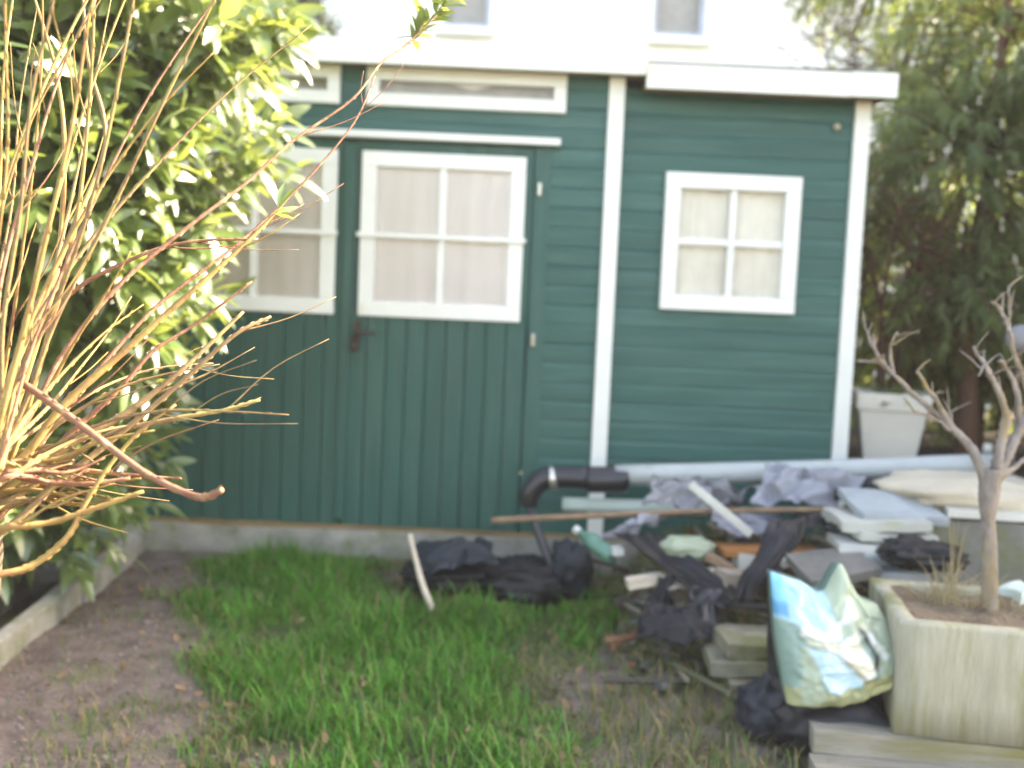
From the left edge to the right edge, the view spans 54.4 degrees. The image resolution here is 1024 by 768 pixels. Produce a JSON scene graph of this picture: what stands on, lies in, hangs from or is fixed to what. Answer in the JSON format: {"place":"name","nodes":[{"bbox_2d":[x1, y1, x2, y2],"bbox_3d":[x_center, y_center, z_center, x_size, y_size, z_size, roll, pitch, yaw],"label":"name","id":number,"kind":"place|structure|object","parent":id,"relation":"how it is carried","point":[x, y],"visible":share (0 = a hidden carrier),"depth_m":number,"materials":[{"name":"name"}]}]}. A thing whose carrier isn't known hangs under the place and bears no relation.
{"place":"outdoors","nodes":[
{"label":"outdoors","id":0,"kind":"place"},
{"bbox_2d":[247,0,368,37],"label":"sky","id":1,"kind":"structure","parent":0,"point":[362,19],"materials":[{"name":"white"}]},
{"bbox_2d":[138,528,639,767],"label":"grass","id":2,"kind":"structure","parent":0,"point":[457,669],"depth_m":3.55,"materials":[{"name":"green plant"}]},
{"bbox_2d":[0,395,808,767],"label":"ground","id":3,"kind":"structure","parent":0,"point":[66,687],"depth_m":3.34,"materials":[{"name":"soil"}]},
{"bbox_2d":[0,524,101,618],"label":"planting bed","id":4,"kind":"object","parent":3,"relation":"on","point":[44,576],"visible":0.12,"depth_m":4.27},
{"bbox_2d":[0,0,329,604],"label":"laurel bush","id":5,"kind":"object","parent":4,"relation":"on","point":[150,214],"visible":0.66,"depth_m":3.57,"materials":[{"name":"green plant"}]},
{"bbox_2d":[0,531,143,670],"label":"kerb","id":6,"kind":"structure","parent":3,"relation":"on","point":[51,608],"depth_m":3.92,"materials":[{"name":"concrete"}]},
{"bbox_2d":[0,0,466,587],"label":"pollard willow","id":7,"kind":"object","parent":3,"relation":"on","point":[30,468],"visible":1,"depth_m":1.55,"materials":[{"name":"brown plant"}]},
{"bbox_2d":[199,0,368,36],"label":"conifer tree","id":8,"kind":"object","parent":3,"relation":"on","point":[322,20],"visible":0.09,"depth_m":8.95,"materials":[{"name":"green plant"}]},
{"bbox_2d":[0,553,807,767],"bbox_3d":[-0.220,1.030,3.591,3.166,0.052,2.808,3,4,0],"label":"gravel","id":9,"kind":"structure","parent":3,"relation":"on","point":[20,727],"depth_m":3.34,"materials":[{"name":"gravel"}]},
{"bbox_2d":[6,534,806,767],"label":"leaf litter","id":10,"kind":"object","parent":3,"relation":"on","point":[202,704],"visible":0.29,"depth_m":3.28,"materials":[{"name":"brown plant"}]},
{"bbox_2d":[408,534,434,610],"bbox_3d":[-0.385,0.789,4.181,0.032,0.283,0.235,-1,5,-35],"label":"stick","id":11,"kind":"object","parent":3,"relation":"on","point":[425,591],"visible":0.94,"depth_m":4.17,"materials":[{"name":"beige wood"}]},
{"bbox_2d":[398,554,495,598],"bbox_3d":[-0.259,0.849,4.504,0.492,0.196,0.385,3,4,0],"label":"black sack","id":12,"kind":"object","parent":3,"relation":"on","point":[464,573],"visible":0.33,"depth_m":4.35,"materials":[{"name":"black plastic"}]},
{"bbox_2d":[414,536,498,575],"bbox_3d":[-0.247,0.748,4.377,0.389,0.129,0.323,3,4,0],"label":"black sheet","id":13,"kind":"object","parent":12,"relation":"on","point":[434,556],"visible":0.94,"depth_m":4.32,"materials":[{"name":"black plastic"}]},
{"bbox_2d":[0,516,928,767],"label":"weeds","id":14,"kind":"object","parent":3,"relation":"on","point":[715,762],"visible":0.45,"depth_m":3.19,"materials":[{"name":"green plant"}]},
{"bbox_2d":[785,548,881,585],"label":"panel","id":15,"kind":"structure","parent":14,"relation":"on","point":[809,568],"depth_m":3.65,"materials":[{"name":"grey concrete"}]},
{"bbox_2d":[732,519,809,603],"bbox_3d":[0.971,0.663,3.739,0.130,0.286,0.382,6,6,42],"label":"tarp strip","id":16,"kind":"object","parent":15,"relation":"on","point":[780,538],"visible":0.93,"depth_m":3.73,"materials":[{"name":"black plastic"}]},
{"bbox_2d":[880,566,929,581],"bbox_3d":[1.422,0.693,3.760,0.230,0.048,0.272,1,4,4],"label":"panel","id":17,"kind":"object","parent":15,"relation":"on","point":[888,572],"visible":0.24,"depth_m":3.63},
{"bbox_2d":[864,554,891,566],"bbox_3d":[1.428,0.651,3.813,0.272,0.055,0.268,4,4,-5],"label":"panel","id":18,"kind":"object","parent":17,"relation":"on","point":[877,559],"visible":0.09,"depth_m":3.68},
{"bbox_2d":[826,531,884,553],"bbox_3d":[1.376,0.611,3.855,0.276,0.053,0.295,1,4,6],"label":"panel","id":19,"kind":"object","parent":18,"relation":"on","point":[841,541],"visible":0.5,"depth_m":3.76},
{"bbox_2d":[820,520,840,533],"bbox_3d":[1.351,0.569,3.970,0.244,0.051,0.121,4,5,14],"label":"plastic strip","id":20,"kind":"object","parent":19,"relation":"on","point":[830,527],"visible":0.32,"depth_m":3.96,"materials":[{"name":"black plastic"}]},
{"bbox_2d":[837,525,938,541],"bbox_3d":[1.448,0.572,3.889,0.312,0.050,0.291,4,4,-6],"label":"panel","id":21,"kind":"object","parent":19,"relation":"on","point":[872,537],"visible":0.3,"depth_m":3.76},
{"bbox_2d":[821,507,932,532],"bbox_3d":[1.424,0.532,3.910,0.344,0.048,0.316,1,4,3],"label":"panel","id":22,"kind":"object","parent":21,"relation":"on","point":[848,520],"visible":0.74,"depth_m":3.77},
{"bbox_2d":[837,487,949,526],"bbox_3d":[1.508,0.487,3.961,0.353,0.047,0.265,4,18,-4],"label":"panel","id":23,"kind":"object","parent":22,"relation":"on","point":[863,503],"visible":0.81,"depth_m":3.93,"materials":[{"name":"grey plastic"}]},
{"bbox_2d":[875,534,971,573],"bbox_3d":[1.501,0.616,3.660,0.325,0.118,0.262,3,4,0],"label":"dark bundle","id":24,"kind":"object","parent":17,"relation":"on","point":[902,551],"visible":0.96,"depth_m":3.58,"materials":[{"name":"black plastic"}]},
{"bbox_2d":[102,36,898,575],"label":"garden shed","id":25,"kind":"structure","parent":3,"relation":"on","point":[512,260],"depth_m":4.99,"materials":[{"name":"wood"}]},
{"bbox_2d":[163,135,351,523],"bbox_3d":[-1.290,-0.265,5.003,0.904,1.928,0.081,2,4,0],"label":"door","id":26,"kind":"structure","parent":25,"relation":"in","point":[265,471],"depth_m":5.01,"materials":[{"name":"teal wood"}]},
{"bbox_2d":[235,63,341,103],"bbox_3d":[-1.340,-1.494,4.918,0.993,0.187,0.084,2,4,0],"label":"transom window","id":27,"kind":"structure","parent":25,"relation":"in","point":[325,88],"depth_m":4.88,"materials":[{"name":"white glass"}]},
{"bbox_2d":[334,140,541,531],"bbox_3d":[-0.374,-0.223,4.976,0.976,1.927,0.136,2,4,0],"label":"door","id":28,"kind":"structure","parent":25,"relation":"in","point":[436,243],"depth_m":4.99,"materials":[{"name":"teal wood"}]},
{"bbox_2d":[366,66,567,113],"bbox_3d":[-0.222,-1.445,4.918,0.981,0.187,0.084,2,4,0],"label":"transom window","id":29,"kind":"structure","parent":25,"relation":"in","point":[411,87],"depth_m":4.88,"materials":[{"name":"white glass"}]},
{"bbox_2d":[659,171,802,314],"bbox_3d":[1.093,-0.704,5.008,0.678,0.682,0.076,2,4,0],"label":"window","id":30,"kind":"structure","parent":25,"relation":"in","point":[730,242],"depth_m":5.01,"materials":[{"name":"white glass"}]},
{"bbox_2d":[478,553,572,607],"bbox_3d":[0.043,0.872,4.453,0.474,0.204,0.382,3,4,0],"label":"black sack","id":31,"kind":"object","parent":3,"relation":"on","point":[534,575],"visible":0.75,"depth_m":4.33,"materials":[{"name":"black plastic"}]},
{"bbox_2d":[551,537,594,601],"bbox_3d":[0.261,0.819,4.435,0.223,0.271,0.214,3,4,0],"label":"sack","id":32,"kind":"object","parent":31,"relation":"on","point":[574,560],"visible":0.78,"depth_m":4.37,"materials":[{"name":"black plastic"}]},
{"bbox_2d":[520,453,992,592],"bbox_3d":[1.085,0.608,4.472,2.105,0.687,0.290,3,4,0],"label":"drain pipe","id":33,"kind":"object","parent":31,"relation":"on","point":[597,479],"visible":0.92,"depth_m":4.48,"materials":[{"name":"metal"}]},
{"bbox_2d":[576,521,868,695],"bbox_3d":[0.985,0.869,3.968,1.429,0.413,1.437,3,4,0],"label":"debris","id":34,"kind":"object","parent":3,"relation":"on","point":[627,637],"visible":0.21,"depth_m":3.92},
{"bbox_2d":[572,525,616,562],"bbox_3d":[0.343,0.662,4.111,0.220,0.132,0.072,6,5,35],"label":"bottle","id":35,"kind":"object","parent":34,"relation":"on","point":[596,545],"visible":0.95,"depth_m":4.08,"materials":[{"name":"green plastic"}]},
{"bbox_2d":[610,545,623,555],"bbox_3d":[0.426,0.676,4.044,0.045,0.035,0.053,2,4,-11],"label":"offcut","id":36,"kind":"object","parent":35,"relation":"on","point":[617,550],"visible":1,"depth_m":4.02,"materials":[{"name":"white"}]},
{"bbox_2d":[600,507,705,539],"bbox_3d":[0.580,0.574,4.183,0.494,0.129,0.126,1,5,-21],"label":"grey film","id":37,"kind":"object","parent":35,"relation":"on","point":[632,525],"visible":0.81,"depth_m":4.13,"materials":[{"name":"grey plastic"}]},
{"bbox_2d":[613,532,737,609],"bbox_3d":[0.649,0.711,3.895,0.165,0.192,0.553,-1,6,-41],"label":"tarp strip","id":38,"kind":"object","parent":37,"relation":"attached to","point":[688,571],"visible":0.91,"depth_m":3.90,"materials":[{"name":"black plastic"}]},
{"bbox_2d":[649,575,674,605],"bbox_3d":[0.572,0.823,3.817,0.120,0.176,0.126,3,4,0],"label":"tarp strip","id":39,"kind":"object","parent":38,"relation":"hanging from","point":[662,593],"visible":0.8,"depth_m":3.81,"materials":[{"name":"black plastic"}]},
{"bbox_2d":[624,571,664,590],"bbox_3d":[0.520,0.766,3.888,0.154,0.041,0.061,-8,6,-9],"label":"offcut","id":40,"kind":"object","parent":39,"relation":"on","point":[645,580],"visible":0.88,"depth_m":3.86,"materials":[{"name":"beige wood"}]},
{"bbox_2d":[659,535,716,559],"bbox_3d":[0.706,0.656,4.012,0.239,0.095,0.155,3,4,0],"label":"pillow bundle","id":41,"kind":"object","parent":38,"relation":"on","point":[699,547],"visible":0.83,"depth_m":3.96,"materials":[{"name":"green fabric"}]},
{"bbox_2d":[669,565,706,589],"bbox_3d":[0.687,0.753,3.882,0.175,0.064,0.166,3,4,0],"label":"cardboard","id":42,"kind":"object","parent":38,"relation":"on","point":[677,584],"visible":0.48,"depth_m":3.83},
{"bbox_2d":[707,567,714,573],"bbox_3d":[0.786,0.741,3.907,0.076,0.037,0.052,5,2,-40],"label":"offcut","id":43,"kind":"object","parent":38,"relation":"on","point":[712,569],"visible":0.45,"depth_m":3.89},
{"bbox_2d":[715,567,744,587],"bbox_3d":[0.868,0.753,3.848,0.143,0.064,0.101,6,3,-15],"label":"offcut","id":44,"kind":"object","parent":38,"relation":"on","point":[727,576],"visible":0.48,"depth_m":3.80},
{"bbox_2d":[704,551,735,568],"bbox_3d":[0.818,0.704,3.921,0.119,0.036,0.053,25,11,17],"label":"offcut","id":45,"kind":"object","parent":44,"relation":"on","point":[715,560],"visible":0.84,"depth_m":3.90,"materials":[{"name":"brown wood"}]},
{"bbox_2d":[642,473,757,508],"bbox_3d":[0.830,0.477,4.336,0.588,0.151,0.205,2,4,-8],"label":"grey film","id":46,"kind":"object","parent":37,"relation":"on","point":[677,492],"visible":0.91,"depth_m":4.30,"materials":[{"name":"grey plastic"}]},
{"bbox_2d":[562,497,708,515],"bbox_3d":[0.569,0.566,4.605,0.674,0.093,0.066,3,4,9],"label":"short pipe","id":47,"kind":"object","parent":34,"relation":"on","point":[576,504],"visible":0.57,"depth_m":4.60,"materials":[{"name":"grey plastic"}]},
{"bbox_2d":[491,507,849,523],"bbox_3d":[0.776,0.539,4.117,1.733,0.189,0.054,3,4,6],"label":"stick","id":48,"kind":"object","parent":34,"relation":"on","point":[516,519],"visible":0.69,"depth_m":4.14,"materials":[{"name":"brown wood"}]},
{"bbox_2d":[709,509,781,536],"bbox_3d":[1.003,0.571,4.098,0.363,0.101,0.186,1,5,-23],"label":"grey film","id":49,"kind":"object","parent":48,"relation":"hanging from","point":[756,523],"visible":0.64,"depth_m":4.12,"materials":[{"name":"grey plastic"}]},
{"bbox_2d":[688,481,753,537],"bbox_3d":[0.841,0.505,4.018,0.310,0.032,0.016,40,17,16],"label":"lath","id":50,"kind":"object","parent":49,"relation":"on","point":[722,510],"visible":1,"depth_m":4.01,"materials":[{"name":"white wood"}]},
{"bbox_2d":[713,542,819,556],"bbox_3d":[1.043,0.673,4.041,0.422,0.028,0.163,2,4,-6],"label":"board","id":51,"kind":"object","parent":34,"relation":"on","point":[729,549],"visible":0.52,"depth_m":4.02,"materials":[{"name":"orange wood"}]},
{"bbox_2d":[731,553,755,568],"bbox_3d":[0.935,0.702,3.984,0.093,0.069,0.073,2,4,-10],"label":"block","id":52,"kind":"object","parent":51,"relation":"attached to","point":[742,560],"depth_m":3.95,"materials":[{"name":"white concrete"}]},
{"bbox_2d":[779,557,788,568],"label":"block","id":53,"kind":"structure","parent":51,"relation":"on","point":[783,564],"depth_m":3.90,"materials":[{"name":"grey concrete"}]},
{"bbox_2d":[791,506,836,530],"bbox_3d":[1.229,0.548,4.102,0.280,0.083,0.217,3,4,0],"label":"black sheet","id":54,"kind":"object","parent":51,"relation":"on","point":[814,518],"visible":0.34,"depth_m":4.06,"materials":[{"name":"black plastic"}]},
{"bbox_2d":[819,479,878,506],"bbox_3d":[1.462,0.466,4.330,0.534,0.098,0.200,-1,6,-41],"label":"black sheet","id":55,"kind":"object","parent":54,"relation":"on","point":[870,485],"visible":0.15,"depth_m":4.30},
{"bbox_2d":[750,460,867,506],"bbox_3d":[1.268,0.426,4.207,0.545,0.178,0.275,3,4,0],"label":"grey film","id":56,"kind":"object","parent":55,"relation":"on","point":[786,482],"visible":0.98,"depth_m":4.17,"materials":[{"name":"grey plastic"}]},
{"bbox_2d":[601,533,868,663],"bbox_3d":[1.138,0.882,4.201,1.750,0.377,1.550,3,4,0],"label":"rubble","id":57,"kind":"object","parent":3,"relation":"on","point":[682,591],"visible":0.02,"depth_m":4.17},
{"bbox_2d":[928,514,1023,585],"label":"stone block","id":58,"kind":"object","parent":57,"relation":"on","point":[1010,542],"depth_m":3.90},
{"bbox_2d":[944,506,1023,521],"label":"white board","id":59,"kind":"object","parent":58,"relation":"on","point":[1001,515],"visible":0.85,"depth_m":3.89,"materials":[{"name":"white wood"}]},
{"bbox_2d":[872,469,1023,513],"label":"cream sack","id":60,"kind":"object","parent":59,"relation":"on","point":[939,490],"visible":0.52,"depth_m":3.98,"materials":[{"name":"beige plastic"}]},
{"bbox_2d":[715,676,761,697],"bbox_3d":[0.861,1.042,3.525,0.262,0.061,0.250,2,4,-5],"label":"mossy slab","id":61,"kind":"object","parent":3,"relation":"on","point":[734,682],"depth_m":3.43,"materials":[{"name":"grey concrete"}]},
{"bbox_2d":[703,639,766,677],"bbox_3d":[0.821,0.979,3.557,0.264,0.062,0.252,3,4,5],"label":"mossy slab","id":62,"kind":"object","parent":61,"relation":"on","point":[719,663],"depth_m":3.44,"materials":[{"name":"grey concrete"}]},
{"bbox_2d":[711,623,767,659],"bbox_3d":[0.866,0.921,3.578,0.262,0.064,0.250,2,4,-5],"label":"mossy slab","id":63,"kind":"object","parent":62,"relation":"on","point":[739,641],"depth_m":3.51,"materials":[{"name":"grey concrete"}]},
{"bbox_2d":[635,602,719,645],"bbox_3d":[0.612,0.881,3.674,0.294,0.106,0.189,3,5,13],"label":"black sheet","id":64,"kind":"object","parent":63,"relation":"on","point":[667,622],"visible":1,"depth_m":3.64,"materials":[{"name":"black plastic"}]},
{"bbox_2d":[686,585,723,640],"bbox_3d":[0.699,0.846,3.701,0.151,0.168,0.154,6,5,35],"label":"tarp strip","id":65,"kind":"object","parent":64,"relation":"on","point":[702,605],"visible":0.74,"depth_m":3.70,"materials":[{"name":"black plastic"}]},
{"bbox_2d":[732,672,783,746],"bbox_3d":[0.811,1.017,3.136,0.216,0.204,0.222,3,4,0],"label":"black bag","id":66,"kind":"object","parent":3,"relation":"on","point":[755,700],"visible":0.7,"depth_m":3.07,"materials":[{"name":"black plastic"}]},
{"bbox_2d":[767,566,781,678],"bbox_3d":[0.892,0.842,3.398,0.058,0.434,0.150,3,4,0],"label":"tarp strip","id":67,"kind":"object","parent":3,"relation":"on","point":[772,669],"visible":0.38,"depth_m":3.38,"materials":[{"name":"black plastic"}]},
{"bbox_2d":[769,693,889,756],"bbox_3d":[1.002,1.028,3.078,0.437,0.208,0.310,3,4,0],"label":"black bag","id":68,"kind":"object","parent":3,"relation":"on","point":[791,729],"visible":0.31,"depth_m":2.97,"materials":[{"name":"black plastic"}]},
{"bbox_2d":[767,561,893,707],"bbox_3d":[0.981,0.755,3.014,0.396,0.407,0.262,3,4,0],"label":"soil bag","id":69,"kind":"object","parent":68,"relation":"on","point":[832,644],"visible":0.92,"depth_m":2.95,"materials":[{"name":"white plastic"}]},
{"bbox_2d":[808,753,971,767],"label":"timber","id":70,"kind":"object","parent":3,"relation":"on","point":[819,761],"visible":1,"depth_m":2.84,"materials":[{"name":"beige wood"}]},
{"bbox_2d":[809,720,1023,767],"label":"timber","id":71,"kind":"object","parent":70,"relation":"on","point":[860,740],"visible":0.67,"depth_m":2.86,"materials":[{"name":"beige wood"}]},
{"bbox_2d":[869,577,1023,747],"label":"planter","id":72,"kind":"object","parent":71,"relation":"on","point":[958,674],"visible":0.79,"depth_m":2.84,"materials":[{"name":"beige concrete"}]},
{"bbox_2d":[857,275,1023,611],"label":"bare tree","id":73,"kind":"object","parent":72,"relation":"in","point":[994,475],"visible":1,"depth_m":3.02,"materials":[{"name":"brown wood"}]},
{"bbox_2d":[878,505,1023,614],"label":"dry grass","id":74,"kind":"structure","parent":72,"relation":"on","point":[951,591],"depth_m":3.12,"materials":[{"name":"beige plant"}]},
{"bbox_2d":[998,580,1023,604],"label":"pale stone","id":75,"kind":"object","parent":72,"relation":"on","point":[1017,585],"visible":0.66,"depth_m":3.19,"materials":[{"name":"white stone"}]},
{"bbox_2d":[844,410,1023,506],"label":"earth bank","id":76,"kind":"structure","parent":3,"relation":"on","point":[925,448],"depth_m":6.27,"materials":[{"name":"brown soil"}]},
{"bbox_2d":[753,0,1015,416],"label":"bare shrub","id":77,"kind":"object","parent":76,"relation":"on","point":[848,62],"visible":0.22,"depth_m":7.03,"materials":[{"name":"plant"}]},
{"bbox_2d":[851,380,932,458],"bbox_3d":[1.987,0.216,5.271,0.457,0.494,0.460,3,4,0],"label":"plant pot","id":78,"kind":"object","parent":76,"relation":"on","point":[889,423],"visible":0.88,"depth_m":5.13,"materials":[{"name":"white plastic"}]},
{"bbox_2d":[781,0,1023,387],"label":"evergreen tree","id":79,"kind":"object","parent":76,"relation":"on","point":[867,12],"visible":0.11,"depth_m":7.92,"materials":[{"name":"green plant"}]},
{"bbox_2d":[857,152,994,389],"bbox_3d":[2.075,-0.374,5.665,1.166,1.862,0.606,3,4,0],"label":"bare shrub","id":80,"kind":"object","parent":76,"relation":"on","point":[880,369],"visible":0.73,"depth_m":5.64,"materials":[{"name":"green plant"}]},
{"bbox_2d":[853,0,1023,448],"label":"evergreen tree","id":81,"kind":"object","parent":76,"relation":"on","point":[982,141],"visible":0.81,"depth_m":5.91,"materials":[{"name":"green plant"}]},
{"bbox_2d":[863,299,1023,433],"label":"olive shrub","id":82,"kind":"object","parent":76,"relation":"on","point":[983,380],"visible":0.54,"depth_m":5.71,"materials":[{"name":"green plant"}]},
{"bbox_2d":[952,318,979,454],"bbox_3d":[2.647,0.098,5.766,0.185,0.958,0.164,3,4,0],"label":"trunk","id":83,"kind":"object","parent":76,"relation":"on","point":[967,422],"visible":0.52,"depth_m":5.72,"materials":[{"name":"brown wood"}]},
{"bbox_2d":[981,443,992,453],"bbox_3d":[2.274,0.481,4.793,0.109,0.389,0.109,3,4,0],"label":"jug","id":84,"kind":"object","parent":76,"relation":"on","point":[987,448],"visible":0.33,"depth_m":4.76,"materials":[{"name":"white plastic"}]},
{"bbox_2d":[849,0,1023,433],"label":"hedge","id":85,"kind":"object","parent":3,"relation":"on","point":[861,333],"visible":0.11,"depth_m":7.15,"materials":[{"name":"green plant"}]},
{"bbox_2d":[1005,325,1023,475],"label":"globe stake","id":86,"kind":"object","parent":3,"relation":"on","point":[1018,332],"visible":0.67,"depth_m":4.56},
{"bbox_2d":[368,0,1023,407],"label":"white house","id":87,"kind":"structure","parent":0,"point":[696,30],"depth_m":11.71,"materials":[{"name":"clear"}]},
{"bbox_2d":[435,0,494,37],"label":"window","id":88,"kind":"structure","parent":87,"relation":"in","point":[472,20],"depth_m":11.81,"materials":[{"name":"white glass"}]},
{"bbox_2d":[646,0,710,46],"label":"window","id":89,"kind":"structure","parent":87,"relation":"in","point":[675,22],"depth_m":11.92,"materials":[{"name":"white glass"}]}
]}

